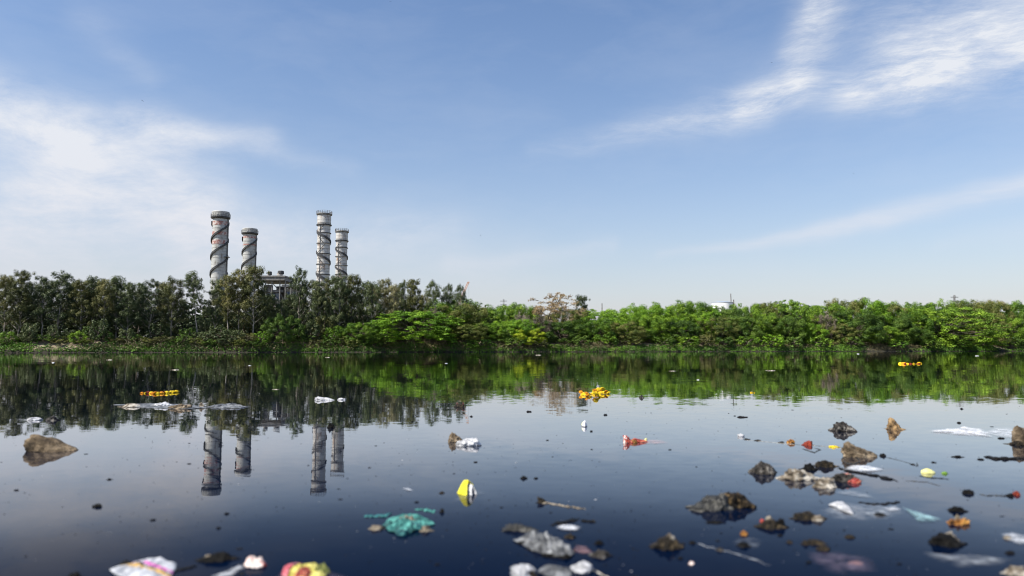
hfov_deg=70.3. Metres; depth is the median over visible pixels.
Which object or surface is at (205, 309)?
eucalyptus tree
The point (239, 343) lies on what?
bank shrub
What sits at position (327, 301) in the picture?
eucalyptus tree
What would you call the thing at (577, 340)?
bank shrub
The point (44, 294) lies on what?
eucalyptus tree
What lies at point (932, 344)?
bank shrub
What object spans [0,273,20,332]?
eucalyptus tree
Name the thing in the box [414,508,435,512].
cloth strip
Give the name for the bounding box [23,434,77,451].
rock
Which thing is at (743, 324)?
broadleaf tree
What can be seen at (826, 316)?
dry shrub
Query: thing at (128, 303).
eucalyptus tree
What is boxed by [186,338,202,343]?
bank shrub
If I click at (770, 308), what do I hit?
broadleaf tree
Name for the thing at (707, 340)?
bank shrub
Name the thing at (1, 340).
bank shrub
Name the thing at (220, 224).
chimney
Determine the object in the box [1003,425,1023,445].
tree stump
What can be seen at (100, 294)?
eucalyptus tree
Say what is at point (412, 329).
spreading tree
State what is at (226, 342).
bank shrub
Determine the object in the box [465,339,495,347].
bank shrub
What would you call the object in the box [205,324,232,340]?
bank shrub
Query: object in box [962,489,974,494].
mud clod
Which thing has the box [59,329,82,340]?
bank shrub
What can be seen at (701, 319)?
broadleaf tree
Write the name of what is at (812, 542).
mud clod
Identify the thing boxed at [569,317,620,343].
broadleaf tree
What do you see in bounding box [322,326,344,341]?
bank shrub
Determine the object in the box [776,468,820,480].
sack
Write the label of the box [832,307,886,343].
broadleaf tree
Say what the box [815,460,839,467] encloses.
mud clod
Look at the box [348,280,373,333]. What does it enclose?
eucalyptus tree
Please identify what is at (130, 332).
bank shrub
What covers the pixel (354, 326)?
broadleaf tree
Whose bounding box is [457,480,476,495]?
food packet
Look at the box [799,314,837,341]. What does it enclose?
broadleaf tree
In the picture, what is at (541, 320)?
dry shrub
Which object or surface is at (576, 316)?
broadleaf tree
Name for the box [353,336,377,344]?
bank shrub
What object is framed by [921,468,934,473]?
fruit rind
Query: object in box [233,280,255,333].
eucalyptus tree
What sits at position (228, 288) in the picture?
eucalyptus tree
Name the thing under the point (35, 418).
foam scrap
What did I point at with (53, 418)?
mud clod
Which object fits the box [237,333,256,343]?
bank shrub
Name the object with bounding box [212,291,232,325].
eucalyptus tree
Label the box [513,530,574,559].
sack
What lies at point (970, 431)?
plastic sheet
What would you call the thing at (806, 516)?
mud clod
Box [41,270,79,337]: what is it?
eucalyptus tree
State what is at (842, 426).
mud clod
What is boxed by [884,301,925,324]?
broadleaf tree
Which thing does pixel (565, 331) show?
broadleaf tree
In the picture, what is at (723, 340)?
bank shrub
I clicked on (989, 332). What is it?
spreading tree
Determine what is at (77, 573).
mud clod
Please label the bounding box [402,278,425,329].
eucalyptus tree
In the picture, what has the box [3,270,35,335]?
eucalyptus tree
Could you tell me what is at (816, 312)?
broadleaf tree
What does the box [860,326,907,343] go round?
broadleaf tree
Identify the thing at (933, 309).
broadleaf tree
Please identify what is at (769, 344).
bank shrub
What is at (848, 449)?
wedge stone
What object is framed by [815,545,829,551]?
mud clod
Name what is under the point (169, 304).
eucalyptus tree
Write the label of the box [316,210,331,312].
chimney
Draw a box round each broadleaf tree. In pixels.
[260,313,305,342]
[333,322,382,341]
[423,302,491,335]
[424,298,480,338]
[444,323,490,340]
[467,308,506,336]
[469,322,507,339]
[486,304,518,327]
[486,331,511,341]
[488,320,526,340]
[496,302,543,323]
[505,319,536,342]
[514,328,547,344]
[529,314,563,339]
[535,320,592,343]
[551,307,591,336]
[569,309,630,337]
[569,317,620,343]
[595,306,653,342]
[600,320,650,342]
[617,303,677,333]
[626,315,679,342]
[645,301,697,336]
[655,320,704,342]
[666,300,714,341]
[668,312,718,342]
[689,305,726,340]
[691,315,741,343]
[704,305,751,339]
[716,315,772,343]
[731,303,771,340]
[741,312,785,342]
[749,301,791,335]
[754,314,809,343]
[789,322,829,344]
[790,305,827,323]
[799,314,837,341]
[809,302,855,337]
[815,323,860,345]
[823,297,875,333]
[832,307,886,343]
[840,297,895,337]
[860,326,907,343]
[869,303,907,325]
[872,310,918,343]
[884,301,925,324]
[886,311,935,342]
[894,303,952,343]
[894,328,935,344]
[923,298,973,333]
[944,300,997,340]
[951,313,1012,344]
[967,299,1015,322]
[985,300,1023,340]
[987,318,1023,342]
[1007,314,1023,340]
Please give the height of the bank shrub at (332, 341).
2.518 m
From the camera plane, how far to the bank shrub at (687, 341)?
212.54 m
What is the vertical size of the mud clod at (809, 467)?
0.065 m
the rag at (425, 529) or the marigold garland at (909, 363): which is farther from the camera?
the marigold garland at (909, 363)
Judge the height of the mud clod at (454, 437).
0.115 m
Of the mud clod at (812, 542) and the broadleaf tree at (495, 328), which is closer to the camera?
the mud clod at (812, 542)
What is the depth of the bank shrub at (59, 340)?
156.66 m
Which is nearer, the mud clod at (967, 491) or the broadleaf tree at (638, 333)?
the mud clod at (967, 491)
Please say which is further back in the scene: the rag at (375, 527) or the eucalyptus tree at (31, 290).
the eucalyptus tree at (31, 290)
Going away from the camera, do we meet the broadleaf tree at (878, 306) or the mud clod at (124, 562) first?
the mud clod at (124, 562)
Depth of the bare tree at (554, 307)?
212.41 m
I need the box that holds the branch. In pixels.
[859,501,899,504]
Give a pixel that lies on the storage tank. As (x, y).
(725, 304)
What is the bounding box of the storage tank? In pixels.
[712,300,733,310]
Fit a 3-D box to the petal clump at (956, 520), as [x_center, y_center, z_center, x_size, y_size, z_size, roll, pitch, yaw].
[2.048,1.070,3.343,0.112,0.054,0.071,0,-5,0]
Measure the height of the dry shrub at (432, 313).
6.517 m
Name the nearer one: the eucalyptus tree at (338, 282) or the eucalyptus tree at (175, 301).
the eucalyptus tree at (175, 301)
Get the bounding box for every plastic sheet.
[114,403,208,408]
[208,403,245,408]
[829,501,852,513]
[940,427,980,434]
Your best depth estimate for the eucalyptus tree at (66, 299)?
169.50 m
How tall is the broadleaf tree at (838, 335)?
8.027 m
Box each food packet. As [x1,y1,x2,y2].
[281,562,329,575]
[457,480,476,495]
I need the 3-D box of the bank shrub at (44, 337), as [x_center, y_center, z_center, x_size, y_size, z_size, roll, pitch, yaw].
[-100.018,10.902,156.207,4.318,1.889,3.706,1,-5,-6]
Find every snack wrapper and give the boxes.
[110,557,176,575]
[623,435,647,442]
[832,473,863,483]
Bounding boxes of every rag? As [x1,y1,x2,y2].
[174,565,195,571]
[369,525,384,530]
[419,526,433,531]
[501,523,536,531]
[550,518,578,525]
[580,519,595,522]
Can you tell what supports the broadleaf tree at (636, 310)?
on the ground at (53, 344)
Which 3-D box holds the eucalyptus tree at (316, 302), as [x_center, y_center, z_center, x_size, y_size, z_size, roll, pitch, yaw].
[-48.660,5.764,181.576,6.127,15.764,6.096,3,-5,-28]
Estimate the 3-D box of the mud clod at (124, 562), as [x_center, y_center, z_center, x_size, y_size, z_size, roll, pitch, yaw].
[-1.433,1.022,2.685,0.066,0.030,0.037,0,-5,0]
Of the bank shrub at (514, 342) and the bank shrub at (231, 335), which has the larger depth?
the bank shrub at (514, 342)
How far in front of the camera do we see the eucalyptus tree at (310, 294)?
187.41 m
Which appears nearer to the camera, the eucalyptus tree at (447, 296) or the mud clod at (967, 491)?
the mud clod at (967, 491)
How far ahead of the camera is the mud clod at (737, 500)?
3.67 m
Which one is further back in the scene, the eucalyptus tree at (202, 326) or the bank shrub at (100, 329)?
the eucalyptus tree at (202, 326)
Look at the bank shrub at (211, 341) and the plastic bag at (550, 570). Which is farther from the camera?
the bank shrub at (211, 341)
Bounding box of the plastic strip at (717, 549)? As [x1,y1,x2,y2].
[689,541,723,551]
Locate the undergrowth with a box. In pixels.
[0,298,965,344]
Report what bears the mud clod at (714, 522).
on the water
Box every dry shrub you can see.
[426,305,438,329]
[511,310,529,332]
[529,312,551,340]
[814,310,836,338]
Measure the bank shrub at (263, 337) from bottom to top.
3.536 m
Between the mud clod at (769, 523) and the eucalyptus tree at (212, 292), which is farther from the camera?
the eucalyptus tree at (212, 292)
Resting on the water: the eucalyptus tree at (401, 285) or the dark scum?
the dark scum
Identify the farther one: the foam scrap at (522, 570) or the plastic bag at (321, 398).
the plastic bag at (321, 398)
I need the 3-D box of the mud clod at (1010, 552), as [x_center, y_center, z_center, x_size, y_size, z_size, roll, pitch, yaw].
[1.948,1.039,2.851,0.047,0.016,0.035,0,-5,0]
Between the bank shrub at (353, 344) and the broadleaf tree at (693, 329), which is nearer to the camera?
the bank shrub at (353, 344)
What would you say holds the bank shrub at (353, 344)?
on the ground at (53, 344)
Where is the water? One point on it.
(277, 442)
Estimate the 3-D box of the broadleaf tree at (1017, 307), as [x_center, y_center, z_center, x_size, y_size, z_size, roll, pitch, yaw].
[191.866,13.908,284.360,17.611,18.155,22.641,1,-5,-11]
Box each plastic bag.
[315,397,332,400]
[538,564,572,575]
[685,493,735,511]
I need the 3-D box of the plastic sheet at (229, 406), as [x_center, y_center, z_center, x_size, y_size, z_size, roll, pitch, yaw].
[-3.965,1.630,10.095,0.887,0.036,0.446,-4,-6,42]
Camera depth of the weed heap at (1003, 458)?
5.28 m
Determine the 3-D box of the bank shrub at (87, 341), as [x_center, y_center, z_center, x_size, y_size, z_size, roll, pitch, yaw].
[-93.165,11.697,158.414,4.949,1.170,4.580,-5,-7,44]
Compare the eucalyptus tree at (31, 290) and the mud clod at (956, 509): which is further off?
the eucalyptus tree at (31, 290)
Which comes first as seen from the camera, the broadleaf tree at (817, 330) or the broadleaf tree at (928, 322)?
the broadleaf tree at (817, 330)
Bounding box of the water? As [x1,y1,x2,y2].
[0,351,1023,575]
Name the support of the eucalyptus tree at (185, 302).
on the ground at (53, 344)
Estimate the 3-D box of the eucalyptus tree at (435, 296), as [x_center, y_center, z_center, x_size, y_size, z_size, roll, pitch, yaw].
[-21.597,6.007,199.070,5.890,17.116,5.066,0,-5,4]
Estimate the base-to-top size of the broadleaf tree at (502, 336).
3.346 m
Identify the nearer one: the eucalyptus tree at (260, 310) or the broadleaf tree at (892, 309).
the eucalyptus tree at (260, 310)
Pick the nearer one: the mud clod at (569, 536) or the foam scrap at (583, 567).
the foam scrap at (583, 567)
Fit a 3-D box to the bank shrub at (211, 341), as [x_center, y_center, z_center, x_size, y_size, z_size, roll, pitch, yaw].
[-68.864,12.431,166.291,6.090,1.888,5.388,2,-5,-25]
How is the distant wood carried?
on the ground at (53, 344)
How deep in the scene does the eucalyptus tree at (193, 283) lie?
171.59 m
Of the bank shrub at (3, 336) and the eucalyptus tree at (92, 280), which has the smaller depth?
the bank shrub at (3, 336)
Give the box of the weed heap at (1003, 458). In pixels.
[984,456,1023,459]
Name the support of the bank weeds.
on the ground at (53, 344)
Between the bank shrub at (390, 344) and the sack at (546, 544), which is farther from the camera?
the bank shrub at (390, 344)
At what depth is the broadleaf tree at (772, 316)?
229.46 m
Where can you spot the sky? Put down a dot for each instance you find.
(617, 154)
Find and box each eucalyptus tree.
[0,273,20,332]
[0,275,28,334]
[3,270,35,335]
[23,281,41,333]
[24,275,59,337]
[36,280,67,323]
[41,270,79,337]
[56,283,79,332]
[64,279,93,331]
[74,275,105,326]
[84,282,117,326]
[90,278,115,339]
[100,282,121,331]
[104,275,130,337]
[113,281,142,333]
[129,282,149,333]
[134,278,167,337]
[134,286,152,335]
[150,281,176,332]
[156,275,188,336]
[156,290,178,336]
[173,298,192,336]
[182,270,208,335]
[194,319,205,331]
[198,307,216,331]
[204,279,227,328]
[212,274,240,334]
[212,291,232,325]
[224,268,251,329]
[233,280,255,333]
[236,264,271,333]
[252,293,263,334]
[255,297,273,329]
[260,293,280,330]
[271,298,289,326]
[279,293,296,333]
[288,265,313,334]
[294,279,320,325]
[295,299,308,330]
[307,280,328,334]
[312,289,337,328]
[317,275,339,333]
[324,272,351,330]
[334,285,355,327]
[340,273,366,335]
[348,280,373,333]
[356,280,383,332]
[364,287,384,334]
[374,277,399,318]
[384,284,404,331]
[395,282,409,328]
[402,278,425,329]
[419,294,429,318]
[423,279,443,308]
[440,283,455,307]
[454,283,468,315]
[575,295,589,329]
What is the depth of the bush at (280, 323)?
172.37 m
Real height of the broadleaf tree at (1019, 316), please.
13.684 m
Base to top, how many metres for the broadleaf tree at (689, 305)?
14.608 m
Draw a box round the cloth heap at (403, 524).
[382,513,434,535]
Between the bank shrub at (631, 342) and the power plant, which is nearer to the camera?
the bank shrub at (631, 342)
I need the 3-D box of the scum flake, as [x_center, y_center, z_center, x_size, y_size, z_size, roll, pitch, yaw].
[-2.108,1.108,3.695,0.049,0.022,0.043,3,-5,-29]
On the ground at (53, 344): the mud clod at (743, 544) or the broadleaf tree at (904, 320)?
the broadleaf tree at (904, 320)
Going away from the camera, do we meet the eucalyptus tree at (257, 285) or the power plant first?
the eucalyptus tree at (257, 285)
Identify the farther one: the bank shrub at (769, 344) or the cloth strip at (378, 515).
the bank shrub at (769, 344)
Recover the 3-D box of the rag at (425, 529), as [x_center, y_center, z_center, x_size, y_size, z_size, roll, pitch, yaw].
[-0.375,1.065,3.217,0.072,0.032,0.054,1,-5,-16]
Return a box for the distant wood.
[0,297,1015,343]
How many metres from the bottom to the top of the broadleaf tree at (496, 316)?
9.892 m
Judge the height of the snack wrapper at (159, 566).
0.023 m
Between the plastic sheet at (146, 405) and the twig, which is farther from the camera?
the plastic sheet at (146, 405)
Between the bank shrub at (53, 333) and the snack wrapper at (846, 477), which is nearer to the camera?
the snack wrapper at (846, 477)
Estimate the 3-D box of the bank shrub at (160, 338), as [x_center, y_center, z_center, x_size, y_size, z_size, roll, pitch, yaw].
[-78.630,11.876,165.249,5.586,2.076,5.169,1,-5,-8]
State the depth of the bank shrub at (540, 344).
193.99 m
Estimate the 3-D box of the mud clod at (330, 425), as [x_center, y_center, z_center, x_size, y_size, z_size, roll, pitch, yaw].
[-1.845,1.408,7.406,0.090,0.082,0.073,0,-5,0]
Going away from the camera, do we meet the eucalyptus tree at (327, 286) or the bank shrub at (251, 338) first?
the bank shrub at (251, 338)
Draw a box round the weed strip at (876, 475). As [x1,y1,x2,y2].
[839,468,897,481]
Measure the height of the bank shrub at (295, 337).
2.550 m
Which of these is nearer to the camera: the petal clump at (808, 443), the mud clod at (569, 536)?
the mud clod at (569, 536)
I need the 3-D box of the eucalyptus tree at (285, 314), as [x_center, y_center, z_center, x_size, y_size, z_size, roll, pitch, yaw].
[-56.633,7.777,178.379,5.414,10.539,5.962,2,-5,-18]
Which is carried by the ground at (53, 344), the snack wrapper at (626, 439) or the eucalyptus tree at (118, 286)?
the eucalyptus tree at (118, 286)
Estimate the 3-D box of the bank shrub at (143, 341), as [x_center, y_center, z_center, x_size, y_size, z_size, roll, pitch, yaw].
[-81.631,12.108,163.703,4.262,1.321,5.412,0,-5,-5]
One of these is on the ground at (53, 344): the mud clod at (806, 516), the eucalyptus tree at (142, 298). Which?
the eucalyptus tree at (142, 298)
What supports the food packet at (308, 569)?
on the water
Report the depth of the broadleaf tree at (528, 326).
196.40 m
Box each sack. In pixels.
[456,438,480,445]
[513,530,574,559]
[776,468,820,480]
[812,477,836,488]
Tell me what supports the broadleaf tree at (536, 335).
on the ground at (53, 344)
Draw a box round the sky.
[0,0,1023,323]
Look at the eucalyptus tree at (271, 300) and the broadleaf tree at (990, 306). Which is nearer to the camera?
the eucalyptus tree at (271, 300)
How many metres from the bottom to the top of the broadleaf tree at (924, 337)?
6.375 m
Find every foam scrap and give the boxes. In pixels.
[27,417,42,419]
[119,403,139,407]
[151,402,170,405]
[510,564,536,575]
[570,561,593,572]
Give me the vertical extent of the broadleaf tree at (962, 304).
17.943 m
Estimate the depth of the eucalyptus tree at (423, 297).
199.05 m
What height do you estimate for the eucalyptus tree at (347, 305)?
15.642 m
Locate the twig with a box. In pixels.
[536,497,585,509]
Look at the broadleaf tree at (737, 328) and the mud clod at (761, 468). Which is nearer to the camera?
the mud clod at (761, 468)
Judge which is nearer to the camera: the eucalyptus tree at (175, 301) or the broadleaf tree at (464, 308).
the eucalyptus tree at (175, 301)
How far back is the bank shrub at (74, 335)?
157.63 m
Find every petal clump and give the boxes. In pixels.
[740,530,747,535]
[802,440,812,445]
[946,514,969,524]
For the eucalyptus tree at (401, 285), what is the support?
on the ground at (53, 344)
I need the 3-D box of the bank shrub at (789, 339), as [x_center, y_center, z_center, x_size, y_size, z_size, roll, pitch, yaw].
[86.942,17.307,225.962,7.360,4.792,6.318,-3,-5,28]
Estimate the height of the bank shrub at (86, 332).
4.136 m
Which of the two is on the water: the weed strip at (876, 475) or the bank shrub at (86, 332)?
the weed strip at (876, 475)
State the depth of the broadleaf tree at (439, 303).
201.01 m
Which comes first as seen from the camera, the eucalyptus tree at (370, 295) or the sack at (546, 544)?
the sack at (546, 544)
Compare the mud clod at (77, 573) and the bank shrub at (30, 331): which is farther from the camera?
the bank shrub at (30, 331)
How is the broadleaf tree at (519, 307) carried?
on the ground at (53, 344)
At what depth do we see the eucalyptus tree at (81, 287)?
162.40 m
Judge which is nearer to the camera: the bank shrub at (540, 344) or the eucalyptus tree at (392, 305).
the eucalyptus tree at (392, 305)
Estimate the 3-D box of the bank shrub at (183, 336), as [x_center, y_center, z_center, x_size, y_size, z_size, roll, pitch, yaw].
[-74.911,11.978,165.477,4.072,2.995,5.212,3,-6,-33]
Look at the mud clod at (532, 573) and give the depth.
2.56 m
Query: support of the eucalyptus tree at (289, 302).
on the ground at (53, 344)
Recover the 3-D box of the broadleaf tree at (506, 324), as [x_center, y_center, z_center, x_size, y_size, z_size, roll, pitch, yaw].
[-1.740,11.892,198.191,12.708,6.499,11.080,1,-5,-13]
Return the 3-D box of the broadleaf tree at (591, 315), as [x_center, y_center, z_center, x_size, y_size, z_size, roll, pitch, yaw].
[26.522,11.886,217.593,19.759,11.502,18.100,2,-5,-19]
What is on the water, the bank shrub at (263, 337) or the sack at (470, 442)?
the sack at (470, 442)
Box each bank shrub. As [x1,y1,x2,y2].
[0,331,19,342]
[0,339,12,344]
[13,334,36,341]
[21,323,38,341]
[35,334,59,341]
[46,324,59,341]
[50,339,67,342]
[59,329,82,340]
[67,330,87,343]
[74,339,94,342]
[80,325,96,339]
[88,318,108,340]
[95,331,114,340]
[118,328,134,340]
[121,334,140,341]
[142,339,156,343]
[146,323,169,338]
[153,336,176,342]
[174,334,192,344]
[179,328,199,337]
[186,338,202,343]
[193,331,215,342]
[201,339,220,345]
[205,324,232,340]
[218,337,233,345]
[222,328,246,343]
[231,339,248,345]
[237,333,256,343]
[246,341,264,346]
[252,331,270,343]
[291,334,316,342]
[302,321,325,340]
[308,339,328,346]
[311,316,333,337]
[320,338,340,345]
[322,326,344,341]
[334,336,354,345]
[344,339,361,347]
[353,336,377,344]
[362,331,384,344]
[377,338,393,346]
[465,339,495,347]
[499,338,525,346]
[529,339,547,347]
[546,344,561,348]
[566,335,591,345]
[592,334,618,344]
[618,335,643,344]
[651,336,675,344]
[674,336,699,345]
[691,334,715,345]
[713,337,732,346]
[734,335,759,346]
[755,334,784,347]
[781,336,802,347]
[804,334,833,347]
[839,336,863,347]
[882,339,909,347]
[913,339,942,348]
[949,339,973,346]
[971,336,996,346]
[1005,337,1023,347]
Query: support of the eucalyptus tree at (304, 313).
on the ground at (53, 344)
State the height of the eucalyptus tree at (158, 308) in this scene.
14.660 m
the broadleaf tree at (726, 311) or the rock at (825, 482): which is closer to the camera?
the rock at (825, 482)
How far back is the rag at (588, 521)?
3.38 m
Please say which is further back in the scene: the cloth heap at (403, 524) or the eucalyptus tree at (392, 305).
the eucalyptus tree at (392, 305)
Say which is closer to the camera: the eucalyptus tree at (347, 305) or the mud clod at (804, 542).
the mud clod at (804, 542)
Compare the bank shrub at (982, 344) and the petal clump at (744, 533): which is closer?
the petal clump at (744, 533)
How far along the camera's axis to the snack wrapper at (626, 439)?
6.23 m
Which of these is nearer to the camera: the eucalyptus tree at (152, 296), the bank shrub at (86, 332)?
the bank shrub at (86, 332)
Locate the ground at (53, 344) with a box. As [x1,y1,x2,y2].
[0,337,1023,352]
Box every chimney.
[207,210,230,306]
[239,228,257,312]
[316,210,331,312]
[334,228,348,299]
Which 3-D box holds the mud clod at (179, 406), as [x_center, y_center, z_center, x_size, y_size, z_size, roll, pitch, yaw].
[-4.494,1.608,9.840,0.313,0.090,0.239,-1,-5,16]
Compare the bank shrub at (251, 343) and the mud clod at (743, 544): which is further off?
the bank shrub at (251, 343)
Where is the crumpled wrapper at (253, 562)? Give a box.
[244,556,265,567]
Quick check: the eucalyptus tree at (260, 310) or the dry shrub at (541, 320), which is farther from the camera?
the dry shrub at (541, 320)
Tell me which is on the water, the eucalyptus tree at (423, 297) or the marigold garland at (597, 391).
the marigold garland at (597, 391)
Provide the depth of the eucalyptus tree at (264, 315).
184.51 m
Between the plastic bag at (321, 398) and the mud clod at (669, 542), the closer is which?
the mud clod at (669, 542)
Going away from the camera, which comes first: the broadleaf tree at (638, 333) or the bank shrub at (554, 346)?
the bank shrub at (554, 346)
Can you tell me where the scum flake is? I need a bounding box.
[92,503,101,507]
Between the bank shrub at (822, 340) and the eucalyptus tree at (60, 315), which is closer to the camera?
the eucalyptus tree at (60, 315)
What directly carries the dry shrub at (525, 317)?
on the ground at (53, 344)
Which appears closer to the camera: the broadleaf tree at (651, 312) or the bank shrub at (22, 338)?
the bank shrub at (22, 338)
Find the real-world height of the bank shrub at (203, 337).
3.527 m
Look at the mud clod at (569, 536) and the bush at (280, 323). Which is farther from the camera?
the bush at (280, 323)
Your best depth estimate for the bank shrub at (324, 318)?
178.81 m
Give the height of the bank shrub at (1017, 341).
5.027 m
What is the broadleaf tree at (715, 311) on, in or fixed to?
on the ground at (53, 344)
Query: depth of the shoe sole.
2.75 m
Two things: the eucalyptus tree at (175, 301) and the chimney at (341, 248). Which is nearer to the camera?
the eucalyptus tree at (175, 301)
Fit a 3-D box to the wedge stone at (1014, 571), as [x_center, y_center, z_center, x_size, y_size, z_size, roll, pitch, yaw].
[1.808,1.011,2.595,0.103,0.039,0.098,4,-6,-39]
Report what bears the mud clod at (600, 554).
on the water
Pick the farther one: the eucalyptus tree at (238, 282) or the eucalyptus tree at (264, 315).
the eucalyptus tree at (264, 315)
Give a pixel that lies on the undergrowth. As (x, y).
(181, 325)
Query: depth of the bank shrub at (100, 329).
160.00 m
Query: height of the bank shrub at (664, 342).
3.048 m
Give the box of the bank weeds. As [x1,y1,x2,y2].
[0,340,1023,352]
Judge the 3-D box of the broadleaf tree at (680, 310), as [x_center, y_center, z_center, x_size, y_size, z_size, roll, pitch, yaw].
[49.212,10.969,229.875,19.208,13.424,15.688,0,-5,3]
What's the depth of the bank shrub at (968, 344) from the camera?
248.61 m
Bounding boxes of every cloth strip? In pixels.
[364,513,391,517]
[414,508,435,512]
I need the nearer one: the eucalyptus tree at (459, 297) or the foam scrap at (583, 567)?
the foam scrap at (583, 567)
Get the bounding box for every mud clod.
[45,416,58,420]
[69,571,80,575]
[115,560,131,566]
[168,404,192,408]
[327,422,334,427]
[448,432,461,442]
[454,403,465,406]
[528,570,537,575]
[562,533,575,538]
[589,549,613,558]
[594,540,603,544]
[648,533,683,550]
[704,521,720,523]
[724,492,756,508]
[736,542,750,547]
[748,461,776,474]
[755,516,789,530]
[789,511,826,521]
[799,463,818,470]
[801,540,809,545]
[807,539,827,545]
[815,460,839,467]
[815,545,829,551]
[828,421,856,431]
[844,535,854,538]
[874,513,885,516]
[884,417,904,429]
[928,531,967,548]
[948,506,968,511]
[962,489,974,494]
[1004,551,1014,554]
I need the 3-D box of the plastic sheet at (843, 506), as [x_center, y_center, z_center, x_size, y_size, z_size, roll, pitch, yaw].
[1.670,1.097,3.652,0.097,0.019,0.275,0,-5,0]
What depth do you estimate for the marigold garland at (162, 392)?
13.06 m
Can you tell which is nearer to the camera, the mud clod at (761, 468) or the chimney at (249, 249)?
the mud clod at (761, 468)
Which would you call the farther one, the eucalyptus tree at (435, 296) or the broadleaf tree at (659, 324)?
the broadleaf tree at (659, 324)
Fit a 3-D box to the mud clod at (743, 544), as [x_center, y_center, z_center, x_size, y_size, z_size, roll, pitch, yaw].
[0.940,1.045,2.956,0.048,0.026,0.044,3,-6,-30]
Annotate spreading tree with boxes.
[367,310,468,342]
[392,309,457,339]
[768,299,819,341]
[906,306,1012,347]
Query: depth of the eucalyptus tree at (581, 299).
221.07 m
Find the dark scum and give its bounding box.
[1,376,1018,575]
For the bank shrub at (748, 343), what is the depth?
220.22 m
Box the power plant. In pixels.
[253,270,310,308]
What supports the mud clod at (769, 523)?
on the water
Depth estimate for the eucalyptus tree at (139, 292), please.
174.26 m
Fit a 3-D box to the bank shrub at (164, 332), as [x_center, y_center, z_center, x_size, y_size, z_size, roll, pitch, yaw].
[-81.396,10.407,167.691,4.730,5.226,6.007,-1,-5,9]
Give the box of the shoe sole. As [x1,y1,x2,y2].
[195,551,240,562]
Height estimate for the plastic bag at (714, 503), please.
0.107 m
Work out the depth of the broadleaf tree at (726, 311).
230.87 m
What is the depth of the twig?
3.77 m
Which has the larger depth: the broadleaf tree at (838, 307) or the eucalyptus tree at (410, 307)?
the broadleaf tree at (838, 307)
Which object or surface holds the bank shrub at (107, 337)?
on the ground at (53, 344)
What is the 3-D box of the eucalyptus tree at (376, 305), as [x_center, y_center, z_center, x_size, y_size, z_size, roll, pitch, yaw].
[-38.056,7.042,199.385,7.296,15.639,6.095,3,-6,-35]
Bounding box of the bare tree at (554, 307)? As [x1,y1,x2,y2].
[521,292,588,332]
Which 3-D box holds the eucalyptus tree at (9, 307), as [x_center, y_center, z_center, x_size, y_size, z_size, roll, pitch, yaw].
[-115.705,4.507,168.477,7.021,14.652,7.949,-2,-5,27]
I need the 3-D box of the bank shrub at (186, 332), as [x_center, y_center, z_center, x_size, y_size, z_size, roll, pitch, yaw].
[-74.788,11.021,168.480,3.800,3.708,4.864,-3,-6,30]
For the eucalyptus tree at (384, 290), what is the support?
on the ground at (53, 344)
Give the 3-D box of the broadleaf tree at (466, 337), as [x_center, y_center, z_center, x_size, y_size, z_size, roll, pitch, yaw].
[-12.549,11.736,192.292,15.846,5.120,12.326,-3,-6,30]
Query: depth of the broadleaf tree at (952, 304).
275.65 m
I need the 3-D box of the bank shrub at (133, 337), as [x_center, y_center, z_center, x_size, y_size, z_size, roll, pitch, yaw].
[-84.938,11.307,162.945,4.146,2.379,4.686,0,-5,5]
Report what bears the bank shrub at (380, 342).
on the ground at (53, 344)
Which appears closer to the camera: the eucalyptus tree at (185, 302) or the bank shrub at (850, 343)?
the eucalyptus tree at (185, 302)
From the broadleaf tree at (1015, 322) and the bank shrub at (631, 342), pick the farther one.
the broadleaf tree at (1015, 322)
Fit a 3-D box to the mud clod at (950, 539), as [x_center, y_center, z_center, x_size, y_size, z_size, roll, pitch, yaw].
[1.804,1.041,3.010,0.184,0.060,0.127,4,-6,-36]
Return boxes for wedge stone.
[841,441,876,457]
[1000,565,1023,575]
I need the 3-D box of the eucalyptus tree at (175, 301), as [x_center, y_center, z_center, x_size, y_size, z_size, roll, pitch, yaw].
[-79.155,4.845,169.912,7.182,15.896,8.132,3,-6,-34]
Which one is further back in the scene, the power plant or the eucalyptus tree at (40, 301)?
the power plant
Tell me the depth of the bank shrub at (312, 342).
174.37 m
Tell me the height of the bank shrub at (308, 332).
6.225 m
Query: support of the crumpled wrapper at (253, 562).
on the water
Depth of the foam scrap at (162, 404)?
10.13 m
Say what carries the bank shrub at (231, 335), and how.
on the ground at (53, 344)
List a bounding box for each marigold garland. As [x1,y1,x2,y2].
[141,390,178,393]
[579,387,609,397]
[898,362,921,363]
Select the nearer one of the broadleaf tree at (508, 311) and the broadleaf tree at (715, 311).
the broadleaf tree at (508, 311)
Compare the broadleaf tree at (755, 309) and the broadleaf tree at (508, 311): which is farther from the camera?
the broadleaf tree at (755, 309)
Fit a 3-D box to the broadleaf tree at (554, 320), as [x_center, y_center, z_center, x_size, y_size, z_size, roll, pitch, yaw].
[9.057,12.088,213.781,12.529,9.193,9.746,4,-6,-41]
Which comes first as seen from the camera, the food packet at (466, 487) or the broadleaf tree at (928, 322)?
the food packet at (466, 487)

